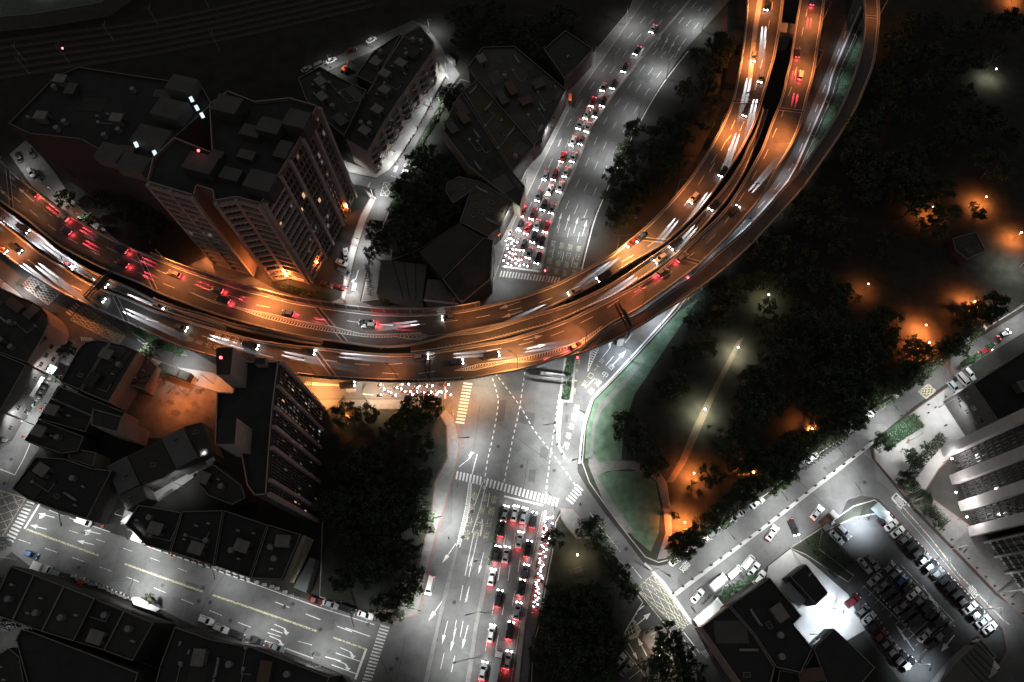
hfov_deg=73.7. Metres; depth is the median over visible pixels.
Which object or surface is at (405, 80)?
building
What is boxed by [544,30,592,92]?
building
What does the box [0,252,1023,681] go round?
road
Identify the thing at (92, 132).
building
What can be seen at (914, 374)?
tree
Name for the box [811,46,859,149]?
hedge
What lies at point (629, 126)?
tree
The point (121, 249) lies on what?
van
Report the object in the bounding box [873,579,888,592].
car
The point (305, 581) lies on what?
building
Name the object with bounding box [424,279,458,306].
building
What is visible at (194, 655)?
building
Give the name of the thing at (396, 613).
tree
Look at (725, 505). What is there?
tree
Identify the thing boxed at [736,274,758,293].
tree
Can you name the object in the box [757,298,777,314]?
tree
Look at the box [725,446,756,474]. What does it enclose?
tree
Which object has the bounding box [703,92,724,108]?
tree
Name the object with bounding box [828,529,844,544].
car
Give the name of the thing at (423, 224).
tree
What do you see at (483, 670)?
car
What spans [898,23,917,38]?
tree
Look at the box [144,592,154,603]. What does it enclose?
tree
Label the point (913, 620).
car
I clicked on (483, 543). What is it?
tar seam
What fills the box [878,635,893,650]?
car
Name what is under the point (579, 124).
car
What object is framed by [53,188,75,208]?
tree
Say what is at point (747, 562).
van
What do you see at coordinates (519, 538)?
car
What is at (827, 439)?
tree
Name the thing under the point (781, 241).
tree
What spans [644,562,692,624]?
median
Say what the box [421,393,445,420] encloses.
tree
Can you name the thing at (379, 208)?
road
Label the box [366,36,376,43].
car
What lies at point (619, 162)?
tree
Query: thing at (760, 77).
car
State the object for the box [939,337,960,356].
tree
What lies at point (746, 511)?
car
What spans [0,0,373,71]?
rail track
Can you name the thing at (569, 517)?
pavement
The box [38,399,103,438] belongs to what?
building
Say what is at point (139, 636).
building
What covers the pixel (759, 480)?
tree
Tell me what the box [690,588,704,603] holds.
car
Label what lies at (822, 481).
median
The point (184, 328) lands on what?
car
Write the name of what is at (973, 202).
tree
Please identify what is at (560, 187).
car
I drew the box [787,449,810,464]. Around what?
tree
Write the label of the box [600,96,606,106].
car
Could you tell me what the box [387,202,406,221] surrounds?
tree
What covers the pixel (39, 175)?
car
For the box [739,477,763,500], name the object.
tree
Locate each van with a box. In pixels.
[8,242,22,253]
[15,222,29,233]
[73,517,92,526]
[113,244,128,254]
[130,534,144,544]
[215,295,231,304]
[242,341,258,349]
[313,60,325,68]
[336,266,350,276]
[338,603,356,614]
[339,381,354,388]
[425,575,434,594]
[483,350,499,359]
[596,270,611,281]
[669,237,682,249]
[726,564,742,580]
[727,205,739,217]
[740,554,755,571]
[742,103,750,116]
[763,0,768,10]
[955,371,970,386]
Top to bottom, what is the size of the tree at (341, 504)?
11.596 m
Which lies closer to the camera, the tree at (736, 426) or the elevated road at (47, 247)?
the tree at (736, 426)
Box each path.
[588,358,671,559]
[667,337,743,481]
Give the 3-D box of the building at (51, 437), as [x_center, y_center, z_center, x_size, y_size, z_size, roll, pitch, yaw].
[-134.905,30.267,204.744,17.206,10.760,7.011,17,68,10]
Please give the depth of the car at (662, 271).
212.97 m
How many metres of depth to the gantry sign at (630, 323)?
201.19 m
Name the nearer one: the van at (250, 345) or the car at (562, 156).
the van at (250, 345)
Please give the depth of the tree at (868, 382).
203.02 m
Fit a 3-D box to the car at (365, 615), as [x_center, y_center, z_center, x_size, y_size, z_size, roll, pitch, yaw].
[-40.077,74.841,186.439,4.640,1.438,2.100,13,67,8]
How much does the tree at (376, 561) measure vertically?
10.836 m
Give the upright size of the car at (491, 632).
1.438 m
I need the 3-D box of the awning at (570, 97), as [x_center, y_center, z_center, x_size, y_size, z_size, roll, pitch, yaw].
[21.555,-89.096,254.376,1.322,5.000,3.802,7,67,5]
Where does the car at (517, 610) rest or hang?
on the road at (540, 398)
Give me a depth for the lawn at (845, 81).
255.12 m
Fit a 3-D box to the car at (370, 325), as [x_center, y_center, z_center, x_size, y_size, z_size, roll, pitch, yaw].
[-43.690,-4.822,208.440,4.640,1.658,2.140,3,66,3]
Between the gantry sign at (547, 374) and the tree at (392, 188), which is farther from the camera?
the tree at (392, 188)
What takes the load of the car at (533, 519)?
on the road at (540, 398)
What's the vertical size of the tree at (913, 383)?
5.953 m
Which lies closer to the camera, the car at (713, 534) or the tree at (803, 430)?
the car at (713, 534)
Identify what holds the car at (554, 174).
on the road at (505, 288)
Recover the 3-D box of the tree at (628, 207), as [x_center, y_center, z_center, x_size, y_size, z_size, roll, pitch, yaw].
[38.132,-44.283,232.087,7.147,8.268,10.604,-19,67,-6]
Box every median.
[424,547,457,681]
[466,506,501,681]
[514,510,546,681]
[539,0,689,272]
[556,358,575,458]
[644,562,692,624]
[674,524,767,595]
[766,441,873,525]
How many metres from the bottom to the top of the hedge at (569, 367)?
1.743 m
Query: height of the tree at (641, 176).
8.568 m
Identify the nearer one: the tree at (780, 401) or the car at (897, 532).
the car at (897, 532)
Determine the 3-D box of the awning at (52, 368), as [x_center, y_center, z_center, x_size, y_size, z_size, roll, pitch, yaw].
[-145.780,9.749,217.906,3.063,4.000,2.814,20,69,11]
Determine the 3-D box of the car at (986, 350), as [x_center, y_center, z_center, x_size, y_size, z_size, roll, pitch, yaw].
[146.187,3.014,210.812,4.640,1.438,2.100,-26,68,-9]
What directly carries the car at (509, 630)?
on the road at (540, 398)
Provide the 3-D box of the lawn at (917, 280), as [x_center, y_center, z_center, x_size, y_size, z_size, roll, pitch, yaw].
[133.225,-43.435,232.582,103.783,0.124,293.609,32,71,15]
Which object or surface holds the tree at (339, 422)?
on the lawn at (342, 444)
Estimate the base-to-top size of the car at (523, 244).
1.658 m
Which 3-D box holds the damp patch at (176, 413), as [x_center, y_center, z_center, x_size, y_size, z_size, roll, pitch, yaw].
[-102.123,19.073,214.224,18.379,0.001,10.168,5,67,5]
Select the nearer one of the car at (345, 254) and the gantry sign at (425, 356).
the gantry sign at (425, 356)
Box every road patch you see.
[71,69,850,573]
[154,400,568,656]
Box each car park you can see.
[10,140,118,241]
[607,602,668,681]
[791,514,1004,681]
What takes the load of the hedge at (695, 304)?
on the lawn at (917, 280)
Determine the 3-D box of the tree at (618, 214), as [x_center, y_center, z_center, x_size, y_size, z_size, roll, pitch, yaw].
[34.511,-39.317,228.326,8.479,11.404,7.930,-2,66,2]
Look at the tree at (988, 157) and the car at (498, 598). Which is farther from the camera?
the tree at (988, 157)
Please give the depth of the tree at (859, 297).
216.26 m
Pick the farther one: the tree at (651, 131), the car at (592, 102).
the car at (592, 102)
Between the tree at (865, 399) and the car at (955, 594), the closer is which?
the car at (955, 594)
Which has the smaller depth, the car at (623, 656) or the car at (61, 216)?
the car at (623, 656)
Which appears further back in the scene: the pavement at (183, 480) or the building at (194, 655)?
the pavement at (183, 480)
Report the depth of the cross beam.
257.05 m
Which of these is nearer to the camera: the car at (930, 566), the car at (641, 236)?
the car at (930, 566)
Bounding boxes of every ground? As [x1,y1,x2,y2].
[0,0,1023,681]
[531,515,642,681]
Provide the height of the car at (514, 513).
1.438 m
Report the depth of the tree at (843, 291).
215.57 m
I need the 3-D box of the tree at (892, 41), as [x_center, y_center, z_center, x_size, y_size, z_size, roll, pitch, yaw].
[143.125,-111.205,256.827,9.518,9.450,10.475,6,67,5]
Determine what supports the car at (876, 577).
on the car park at (876, 541)
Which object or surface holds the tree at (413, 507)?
on the lawn at (342, 444)
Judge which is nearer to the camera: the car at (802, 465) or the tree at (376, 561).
the tree at (376, 561)
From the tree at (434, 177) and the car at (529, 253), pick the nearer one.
the car at (529, 253)
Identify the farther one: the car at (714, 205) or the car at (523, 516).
the car at (714, 205)
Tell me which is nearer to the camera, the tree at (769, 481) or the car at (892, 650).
the car at (892, 650)
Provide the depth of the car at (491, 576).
188.63 m
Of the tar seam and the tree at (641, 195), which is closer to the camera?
the tar seam
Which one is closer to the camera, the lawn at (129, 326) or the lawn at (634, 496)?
the lawn at (634, 496)
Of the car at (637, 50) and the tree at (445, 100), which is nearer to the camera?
the tree at (445, 100)
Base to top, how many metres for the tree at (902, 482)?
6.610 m
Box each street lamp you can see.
[9,501,32,511]
[950,544,970,552]
[996,590,1019,597]
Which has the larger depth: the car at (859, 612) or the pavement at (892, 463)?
the pavement at (892, 463)
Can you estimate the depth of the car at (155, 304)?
216.35 m
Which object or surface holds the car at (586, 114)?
on the road at (505, 288)
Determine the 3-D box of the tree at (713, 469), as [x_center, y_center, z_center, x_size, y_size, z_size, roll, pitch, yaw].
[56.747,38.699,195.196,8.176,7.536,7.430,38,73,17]
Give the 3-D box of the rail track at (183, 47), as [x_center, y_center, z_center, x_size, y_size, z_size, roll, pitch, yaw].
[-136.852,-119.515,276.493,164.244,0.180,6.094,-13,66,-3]
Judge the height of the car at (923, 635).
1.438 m
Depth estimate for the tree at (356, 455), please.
196.48 m
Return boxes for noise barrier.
[150,252,479,313]
[159,336,206,354]
[297,372,463,382]
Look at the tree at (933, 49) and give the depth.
249.49 m
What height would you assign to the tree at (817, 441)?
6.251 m
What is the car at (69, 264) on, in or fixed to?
on the elevated road at (47, 247)
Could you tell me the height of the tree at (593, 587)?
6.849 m
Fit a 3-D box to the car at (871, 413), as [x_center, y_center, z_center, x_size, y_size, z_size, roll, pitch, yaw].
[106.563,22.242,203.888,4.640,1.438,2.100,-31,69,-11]
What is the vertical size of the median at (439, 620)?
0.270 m
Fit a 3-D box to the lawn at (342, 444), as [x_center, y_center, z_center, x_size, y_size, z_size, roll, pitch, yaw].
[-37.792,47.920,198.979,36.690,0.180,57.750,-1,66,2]
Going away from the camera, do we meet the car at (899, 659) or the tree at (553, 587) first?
the car at (899, 659)
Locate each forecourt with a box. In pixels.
[188,257,296,296]
[766,549,864,642]
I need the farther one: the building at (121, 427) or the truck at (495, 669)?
the building at (121, 427)
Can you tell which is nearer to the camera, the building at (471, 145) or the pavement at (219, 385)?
the pavement at (219, 385)
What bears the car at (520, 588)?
on the road at (540, 398)
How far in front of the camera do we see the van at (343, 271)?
229.40 m
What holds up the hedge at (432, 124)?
on the lawn at (436, 136)
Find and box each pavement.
[0,278,66,343]
[121,462,213,523]
[150,357,232,392]
[319,399,459,620]
[332,291,434,308]
[341,189,376,300]
[343,63,448,177]
[361,249,391,301]
[493,0,643,280]
[560,507,594,538]
[642,627,698,681]
[791,499,885,581]
[873,377,973,495]
[891,480,1023,618]
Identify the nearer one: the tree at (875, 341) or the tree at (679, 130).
the tree at (875, 341)
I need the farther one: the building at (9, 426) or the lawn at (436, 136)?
the lawn at (436, 136)
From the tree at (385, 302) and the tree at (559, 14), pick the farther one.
the tree at (559, 14)
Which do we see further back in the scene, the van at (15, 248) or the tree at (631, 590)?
the van at (15, 248)
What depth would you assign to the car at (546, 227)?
234.12 m
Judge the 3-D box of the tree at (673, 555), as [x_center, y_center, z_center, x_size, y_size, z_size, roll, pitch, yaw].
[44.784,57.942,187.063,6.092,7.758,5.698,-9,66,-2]
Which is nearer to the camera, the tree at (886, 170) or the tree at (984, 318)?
the tree at (984, 318)
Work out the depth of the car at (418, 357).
204.12 m
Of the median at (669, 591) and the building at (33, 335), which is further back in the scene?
the building at (33, 335)
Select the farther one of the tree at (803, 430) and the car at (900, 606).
the tree at (803, 430)
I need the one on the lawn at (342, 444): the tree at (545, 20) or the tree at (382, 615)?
the tree at (382, 615)
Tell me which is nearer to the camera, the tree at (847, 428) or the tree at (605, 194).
the tree at (847, 428)
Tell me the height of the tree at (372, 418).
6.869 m
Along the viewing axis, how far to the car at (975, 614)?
180.59 m
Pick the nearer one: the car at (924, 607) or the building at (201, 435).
the car at (924, 607)
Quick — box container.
[158,362,193,382]
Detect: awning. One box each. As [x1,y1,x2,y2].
[29,376,51,400]
[46,364,65,378]
[48,568,64,576]
[77,578,88,585]
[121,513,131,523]
[131,597,161,612]
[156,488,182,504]
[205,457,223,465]
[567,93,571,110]
[779,582,805,606]
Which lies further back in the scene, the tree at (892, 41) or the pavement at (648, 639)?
the tree at (892, 41)
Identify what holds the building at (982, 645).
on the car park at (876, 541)
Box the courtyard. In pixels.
[114,376,216,437]
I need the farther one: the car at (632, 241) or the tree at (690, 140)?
the tree at (690, 140)
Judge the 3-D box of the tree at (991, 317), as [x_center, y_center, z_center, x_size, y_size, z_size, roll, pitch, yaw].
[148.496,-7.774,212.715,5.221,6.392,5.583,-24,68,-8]
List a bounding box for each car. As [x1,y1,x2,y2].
[0,245,7,253]
[15,152,23,162]
[24,550,38,558]
[26,167,35,177]
[27,147,35,158]
[27,188,38,197]
[34,170,43,179]
[56,213,69,221]
[60,226,72,235]
[63,260,75,269]
[91,293,105,302]
[115,259,129,267]
[152,301,164,308]
[167,269,181,277]
[174,323,187,331]
[197,614,214,625]
[210,286,223,293]
[212,622,229,633]
[228,628,245,639]
[248,635,265,645]
[268,642,285,652]
[281,309,294,316]
[299,348,315,354]
[301,65,312,72]
[306,595,322,605]
[320,281,333,288]
[322,599,338,609]
[325,56,336,64]
[332,282,346,290]
[335,258,348,266]
[342,248,348,259]
[345,47,356,53]
[356,610,373,619]
[358,319,373,325]
[361,322,376,328]
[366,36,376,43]
[403,163,415,169]
[413,354,428,360]
[442,314,455,320]
[449,358,463,365]
[478,661,487,680]
[486,624,495,642]
[487,568,495,585]
[492,545,500,562]
[494,589,502,607]
[497,520,505,536]
[501,505,508,521]
[502,546,509,563]
[503,650,511,669]
[505,621,514,639]
[510,505,518,521]
[513,601,521,619]
[515,531,523,547]
[516,219,523,231]
[516,579,525,596]
[519,507,527,523]
[520,239,527,251]
[520,564,528,579]
[521,206,526,217]
[523,222,531,234]
[523,540,531,557]
[525,247,532,258]
[529,208,536,220]
[529,511,537,528]
[530,231,537,243]
[533,219,540,230]
[534,251,541,264]
[535,190,542,201]
[538,235,545,247]
[540,199,547,210]
[542,170,548,180]
[543,221,550,232]
[546,184,552,195]
[548,203,555,213]
[551,169,558,180]
[556,181,563,192]
[559,151,566,162]
[562,166,569,177]
[567,286,582,296]
[567,341,581,351]
[569,135,576,146]
[569,151,576,162]
[576,119,583,129]
[578,135,584,145]
[583,109,589,119]
[584,122,591,132]
[589,97,596,106]
[592,108,598,117]
[600,82,606,91]
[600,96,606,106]
[610,78,616,89]
[616,652,626,668]
[619,659,633,677]
[621,62,628,72]
[625,236,637,247]
[633,46,640,55]
[636,232,646,242]
[649,24,656,33]
[654,252,667,263]
[656,266,668,276]
[668,558,679,566]
[675,251,688,262]
[688,192,699,203]
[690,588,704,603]
[702,536,713,542]
[708,199,719,210]
[709,530,717,538]
[718,165,728,176]
[731,509,743,519]
[741,504,752,514]
[747,561,760,575]
[750,51,756,62]
[750,496,765,508]
[752,569,766,583]
[757,73,763,83]
[765,525,778,540]
[787,518,799,535]
[795,48,800,58]
[797,70,803,80]
[799,461,805,469]
[805,453,818,463]
[810,505,823,520]
[819,521,834,532]
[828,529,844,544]
[835,523,851,539]
[844,593,860,608]
[854,603,869,617]
[856,556,872,573]
[860,610,876,625]
[863,553,880,570]
[864,410,874,418]
[865,618,881,633]
[867,571,882,586]
[871,628,888,643]
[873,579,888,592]
[876,511,892,524]
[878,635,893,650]
[879,585,895,600]
[881,560,895,573]
[883,518,898,531]
[885,644,900,657]
[886,592,902,607]
[887,567,901,580]
[890,525,905,538]
[891,651,908,666]
[893,573,907,586]
[893,600,907,613]
[896,532,911,544]
[898,579,914,594]
[898,606,915,621]
[899,656,916,672]
[902,539,918,552]
[905,586,921,600]
[905,613,921,628]
[909,545,925,559]
[912,593,926,606]
[915,627,931,643]
[916,553,931,565]
[917,599,932,614]
[921,603,937,618]
[922,559,938,573]
[924,637,940,650]
[925,606,940,620]
[929,566,944,579]
[929,612,946,627]
[931,626,944,641]
[935,573,951,587]
[941,579,958,593]
[941,621,954,635]
[946,380,959,393]
[948,586,965,600]
[954,593,971,607]
[961,366,976,380]
[961,600,977,614]
[967,607,984,621]
[974,614,991,628]
[978,348,991,354]
[981,620,997,635]
[996,329,1010,339]
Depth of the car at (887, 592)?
183.45 m
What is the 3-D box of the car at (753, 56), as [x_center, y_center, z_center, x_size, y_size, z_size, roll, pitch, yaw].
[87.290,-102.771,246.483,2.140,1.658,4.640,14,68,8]
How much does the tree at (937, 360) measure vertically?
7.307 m
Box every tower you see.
[145,91,357,284]
[215,347,325,521]
[940,408,1023,536]
[984,526,1023,593]
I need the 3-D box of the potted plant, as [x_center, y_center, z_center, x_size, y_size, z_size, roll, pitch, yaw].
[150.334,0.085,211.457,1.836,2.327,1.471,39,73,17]
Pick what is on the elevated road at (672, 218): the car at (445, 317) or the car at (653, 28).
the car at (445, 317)
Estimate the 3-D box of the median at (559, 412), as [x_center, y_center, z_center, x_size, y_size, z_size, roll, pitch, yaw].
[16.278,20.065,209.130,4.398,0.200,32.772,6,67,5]
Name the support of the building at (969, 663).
on the ground at (264, 66)
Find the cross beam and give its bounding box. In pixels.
[777,22,794,50]
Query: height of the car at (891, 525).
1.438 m
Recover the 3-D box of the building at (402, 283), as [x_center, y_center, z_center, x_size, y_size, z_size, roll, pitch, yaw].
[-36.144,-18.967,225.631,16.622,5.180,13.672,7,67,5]
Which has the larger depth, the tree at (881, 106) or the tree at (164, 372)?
the tree at (881, 106)
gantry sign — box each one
[83,266,114,307]
[424,354,430,378]
[539,371,569,385]
[614,302,632,338]
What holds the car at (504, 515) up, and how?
on the road at (540, 398)
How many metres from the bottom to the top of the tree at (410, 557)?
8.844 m
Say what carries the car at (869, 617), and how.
on the car park at (876, 541)
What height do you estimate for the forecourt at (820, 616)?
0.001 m
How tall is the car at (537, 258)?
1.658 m
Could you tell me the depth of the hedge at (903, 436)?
201.37 m
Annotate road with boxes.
[0,0,783,349]
[0,0,824,384]
[0,206,228,331]
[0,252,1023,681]
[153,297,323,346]
[309,20,459,297]
[410,107,768,352]
[480,0,728,342]
[560,0,862,458]
[571,0,879,356]
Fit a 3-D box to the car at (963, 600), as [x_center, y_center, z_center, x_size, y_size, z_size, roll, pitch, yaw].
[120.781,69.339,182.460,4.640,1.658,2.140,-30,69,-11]
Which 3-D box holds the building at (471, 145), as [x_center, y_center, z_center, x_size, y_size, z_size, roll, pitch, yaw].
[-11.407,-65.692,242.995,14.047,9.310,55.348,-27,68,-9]
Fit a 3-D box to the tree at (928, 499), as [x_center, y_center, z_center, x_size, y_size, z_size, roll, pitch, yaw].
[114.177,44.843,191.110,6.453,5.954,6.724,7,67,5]
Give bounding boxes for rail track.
[0,0,263,42]
[0,0,292,49]
[0,0,320,57]
[0,0,347,64]
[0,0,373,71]
[0,3,373,79]
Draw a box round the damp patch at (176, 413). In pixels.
[158,385,214,419]
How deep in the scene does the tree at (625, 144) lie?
243.72 m
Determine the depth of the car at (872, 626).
180.32 m
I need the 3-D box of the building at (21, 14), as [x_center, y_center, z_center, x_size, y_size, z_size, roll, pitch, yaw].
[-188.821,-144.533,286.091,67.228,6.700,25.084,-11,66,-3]
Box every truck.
[29,561,52,573]
[489,649,502,681]
[692,597,723,625]
[708,573,727,591]
[818,510,837,525]
[870,502,892,524]
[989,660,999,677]
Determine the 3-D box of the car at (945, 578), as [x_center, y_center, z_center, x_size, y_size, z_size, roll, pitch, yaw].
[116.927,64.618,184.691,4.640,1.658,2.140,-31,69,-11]
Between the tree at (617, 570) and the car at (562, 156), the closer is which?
the tree at (617, 570)
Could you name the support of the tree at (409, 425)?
on the lawn at (342, 444)
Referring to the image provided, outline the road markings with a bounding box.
[0,0,1009,681]
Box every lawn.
[124,322,186,355]
[319,521,341,601]
[320,410,446,611]
[378,79,470,259]
[582,0,1023,562]
[585,298,698,461]
[596,471,659,550]
[804,31,863,162]
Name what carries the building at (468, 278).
on the ground at (264, 66)
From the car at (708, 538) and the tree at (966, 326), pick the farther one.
the tree at (966, 326)
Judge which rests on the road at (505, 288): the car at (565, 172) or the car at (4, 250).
the car at (565, 172)
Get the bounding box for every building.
[0,0,131,30]
[0,287,68,373]
[0,354,48,419]
[0,412,21,439]
[0,566,58,620]
[0,648,26,681]
[9,67,211,228]
[12,457,119,523]
[12,575,87,630]
[16,629,158,681]
[24,419,100,455]
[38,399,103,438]
[41,586,118,640]
[51,386,139,423]
[61,340,108,396]
[68,449,110,469]
[74,599,143,649]
[80,342,144,411]
[90,409,149,445]
[104,611,174,660]
[107,456,150,494]
[120,485,157,511]
[125,505,181,551]
[128,439,186,487]
[129,354,163,395]
[156,627,341,681]
[161,428,207,474]
[171,510,223,565]
[184,422,223,462]
[192,464,256,509]
[214,510,267,580]
[251,525,313,582]
[294,557,319,593]
[298,67,367,162]
[346,25,437,174]
[356,31,402,91]
[377,259,428,307]
[419,224,483,284]
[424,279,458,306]
[443,92,525,218]
[443,237,494,304]
[444,52,455,67]
[445,176,481,215]
[460,183,513,244]
[463,81,532,177]
[468,46,565,160]
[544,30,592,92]
[694,606,774,681]
[722,577,811,672]
[772,652,825,681]
[782,564,827,605]
[809,628,874,681]
[930,645,993,681]
[943,351,1023,435]
[946,232,985,264]
[971,639,996,659]
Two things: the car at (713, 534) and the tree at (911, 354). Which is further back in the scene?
the tree at (911, 354)
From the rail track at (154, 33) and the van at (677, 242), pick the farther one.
the rail track at (154, 33)
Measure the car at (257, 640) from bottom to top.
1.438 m
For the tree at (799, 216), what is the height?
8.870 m
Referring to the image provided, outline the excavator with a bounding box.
[341,59,352,74]
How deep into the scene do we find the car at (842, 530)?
190.21 m
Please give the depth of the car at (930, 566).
185.75 m
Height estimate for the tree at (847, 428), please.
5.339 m
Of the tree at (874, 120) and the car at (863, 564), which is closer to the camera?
the car at (863, 564)
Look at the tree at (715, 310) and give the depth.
211.72 m
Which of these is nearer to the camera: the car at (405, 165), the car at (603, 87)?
the car at (405, 165)
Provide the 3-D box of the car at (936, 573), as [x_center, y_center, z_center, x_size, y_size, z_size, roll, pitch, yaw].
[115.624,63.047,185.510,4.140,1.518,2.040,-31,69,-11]
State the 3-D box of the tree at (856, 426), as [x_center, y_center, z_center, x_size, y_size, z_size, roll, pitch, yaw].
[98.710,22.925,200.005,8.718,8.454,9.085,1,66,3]
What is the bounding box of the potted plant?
[994,338,1000,343]
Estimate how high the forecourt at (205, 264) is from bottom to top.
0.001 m
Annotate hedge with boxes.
[130,326,184,356]
[280,282,332,299]
[387,182,405,212]
[406,106,442,169]
[487,505,503,564]
[561,356,574,399]
[582,527,641,595]
[681,274,736,316]
[805,529,854,577]
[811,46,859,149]
[877,413,924,447]
[906,432,950,524]
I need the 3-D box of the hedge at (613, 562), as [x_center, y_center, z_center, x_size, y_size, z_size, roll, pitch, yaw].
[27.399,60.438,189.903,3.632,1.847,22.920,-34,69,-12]
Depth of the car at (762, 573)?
186.33 m
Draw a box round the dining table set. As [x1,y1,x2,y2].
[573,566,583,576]
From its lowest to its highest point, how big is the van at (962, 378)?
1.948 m
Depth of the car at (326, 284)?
228.16 m
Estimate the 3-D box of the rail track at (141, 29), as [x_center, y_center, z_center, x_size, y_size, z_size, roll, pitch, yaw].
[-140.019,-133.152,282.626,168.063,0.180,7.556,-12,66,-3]
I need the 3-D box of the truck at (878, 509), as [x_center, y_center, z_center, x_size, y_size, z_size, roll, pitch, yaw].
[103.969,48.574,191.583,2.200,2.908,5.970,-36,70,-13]
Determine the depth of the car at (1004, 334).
212.33 m
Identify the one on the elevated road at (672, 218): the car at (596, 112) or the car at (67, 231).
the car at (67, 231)
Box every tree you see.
[16,279,23,287]
[35,285,43,292]
[51,375,62,382]
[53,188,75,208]
[56,341,76,358]
[76,212,94,228]
[90,192,111,211]
[137,338,163,362]
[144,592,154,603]
[159,369,169,378]
[310,484,356,524]
[328,567,354,593]
[330,401,357,429]
[338,443,374,479]
[343,557,365,581]
[354,400,380,426]
[357,561,382,589]
[361,547,393,584]
[362,243,381,260]
[365,219,388,242]
[369,231,393,254]
[369,587,400,623]
[377,422,396,441]
[380,219,406,245]
[380,298,388,306]
[386,603,405,624]
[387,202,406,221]
[387,413,405,430]
[388,179,412,202]
[391,545,418,572]
[393,167,418,196]
[393,559,425,609]
[395,408,424,434]
[397,393,435,428]
[399,227,425,258]
[400,497,436,537]
[402,217,426,238]
[404,146,428,168]
[404,432,434,461]
[409,483,428,502]
[410,215,437,237]
[411,466,434,489]
[413,171,439,195]
[418,156,438,175]
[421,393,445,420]
[423,144,438,156]
[437,89,453,104]
[441,83,464,100]
[441,96,456,109]
[450,29,469,49]
[482,0,507,24]
[527,634,556,668]
[538,11,557,32]
[538,598,564,631]
[541,528,565,548]
[545,581,570,607]
[549,2,581,30]
[574,513,608,553]
[577,582,611,617]
[583,579,603,603]
[597,542,616,563]
[598,188,621,203]
[601,167,625,187]
[603,624,629,653]
[604,209,628,233]
[605,204,625,221]
[605,558,630,588]
[610,152,642,174]
[612,409,646,443]
[614,195,637,219]
[616,138,632,152]
[618,580,638,603]
[621,183,647,206]
[622,429,656,463]
[623,117,645,139]
[625,163,648,185]
[634,640,697,681]
[636,137,665,163]
[639,448,669,478]
[644,125,661,136]
[652,367,691,402]
[654,619,684,653]
[656,115,675,136]
[662,155,688,175]
[664,543,685,562]
[665,119,693,139]
[665,639,697,668]
[666,528,697,560]
[666,659,711,681]
[671,341,700,370]
[672,512,679,519]
[674,77,697,102]
[674,110,690,125]
[677,529,703,555]
[679,130,695,149]
[681,308,715,336]
[682,330,719,360]
[688,47,711,64]
[689,479,697,487]
[689,524,707,546]
[690,108,707,122]
[691,514,712,537]
[696,66,716,81]
[697,462,727,489]
[699,78,718,94]
[701,510,725,531]
[702,116,716,129]
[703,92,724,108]
[704,34,726,56]
[704,289,731,307]
[706,300,734,329]
[707,502,734,528]
[711,426,746,459]
[713,30,733,51]
[713,39,740,58]
[714,56,729,71]
[717,492,742,516]
[718,273,749,310]
[723,487,747,510]
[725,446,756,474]
[726,415,748,438]
[729,384,765,420]
[730,480,754,503]
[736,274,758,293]
[736,364,771,391]
[739,395,775,428]
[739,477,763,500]
[743,458,766,479]
[745,234,774,261]
[751,313,770,338]
[751,367,786,400]
[751,474,769,490]
[753,268,774,289]
[756,330,791,364]
[756,354,782,372]
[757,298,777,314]
[757,467,787,497]
[761,388,792,417]
[765,232,791,255]
[766,251,787,270]
[768,467,791,487]
[769,273,798,297]
[769,453,800,485]
[777,429,804,456]
[777,447,802,470]
[782,209,818,235]
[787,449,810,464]
[791,188,821,213]
[792,437,822,462]
[794,426,815,448]
[798,305,844,339]
[801,265,834,293]
[802,386,835,423]
[804,429,825,449]
[808,419,822,433]
[813,424,837,446]
[822,196,847,218]
[823,419,847,441]
[826,280,854,301]
[829,292,851,318]
[834,421,850,434]
[835,137,870,165]
[836,403,867,430]
[838,319,870,346]
[841,115,879,146]
[846,160,884,189]
[846,350,879,375]
[848,404,870,424]
[849,150,877,166]
[851,293,861,303]
[851,320,886,353]
[853,185,877,206]
[854,109,885,134]
[855,395,873,410]
[856,173,888,200]
[856,364,879,392]
[861,154,891,175]
[863,389,885,410]
[864,303,904,334]
[867,341,893,365]
[869,97,900,118]
[871,327,902,349]
[873,431,895,452]
[875,388,894,405]
[879,372,903,402]
[881,30,908,55]
[884,148,921,177]
[889,369,914,391]
[892,165,934,193]
[894,470,919,493]
[895,373,914,387]
[896,346,922,371]
[897,9,923,25]
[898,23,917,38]
[898,360,932,386]
[899,192,930,217]
[900,338,931,357]
[900,447,924,468]
[902,40,931,62]
[904,178,939,205]
[907,334,918,341]
[910,489,934,512]
[915,420,923,427]
[917,361,935,376]
[918,41,945,69]
[918,213,949,239]
[919,349,944,369]
[920,440,929,450]
[921,69,952,93]
[923,508,933,517]
[930,201,962,222]
[930,341,951,361]
[932,175,957,197]
[933,520,944,530]
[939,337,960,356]
[940,335,973,356]
[951,320,977,342]
[955,301,978,321]
[956,82,976,104]
[958,46,986,69]
[961,319,984,337]
[964,99,992,126]
[968,201,976,207]
[969,298,1003,325]
[970,206,988,220]
[971,310,988,325]
[972,146,1014,182]
[978,105,1009,137]
[982,10,1011,39]
[982,289,1011,316]
[985,310,998,321]
[987,43,1011,62]
[998,6,1023,40]
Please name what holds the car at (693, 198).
on the elevated road at (672, 218)
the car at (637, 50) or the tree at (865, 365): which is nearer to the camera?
the tree at (865, 365)
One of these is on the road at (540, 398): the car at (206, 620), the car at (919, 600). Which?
the car at (206, 620)
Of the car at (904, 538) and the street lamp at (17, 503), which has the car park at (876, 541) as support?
the car at (904, 538)
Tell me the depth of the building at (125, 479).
198.63 m
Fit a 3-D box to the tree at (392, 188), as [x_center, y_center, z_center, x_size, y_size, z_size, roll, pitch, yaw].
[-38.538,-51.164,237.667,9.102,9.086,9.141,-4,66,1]
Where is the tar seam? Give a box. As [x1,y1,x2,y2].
[198,407,830,681]

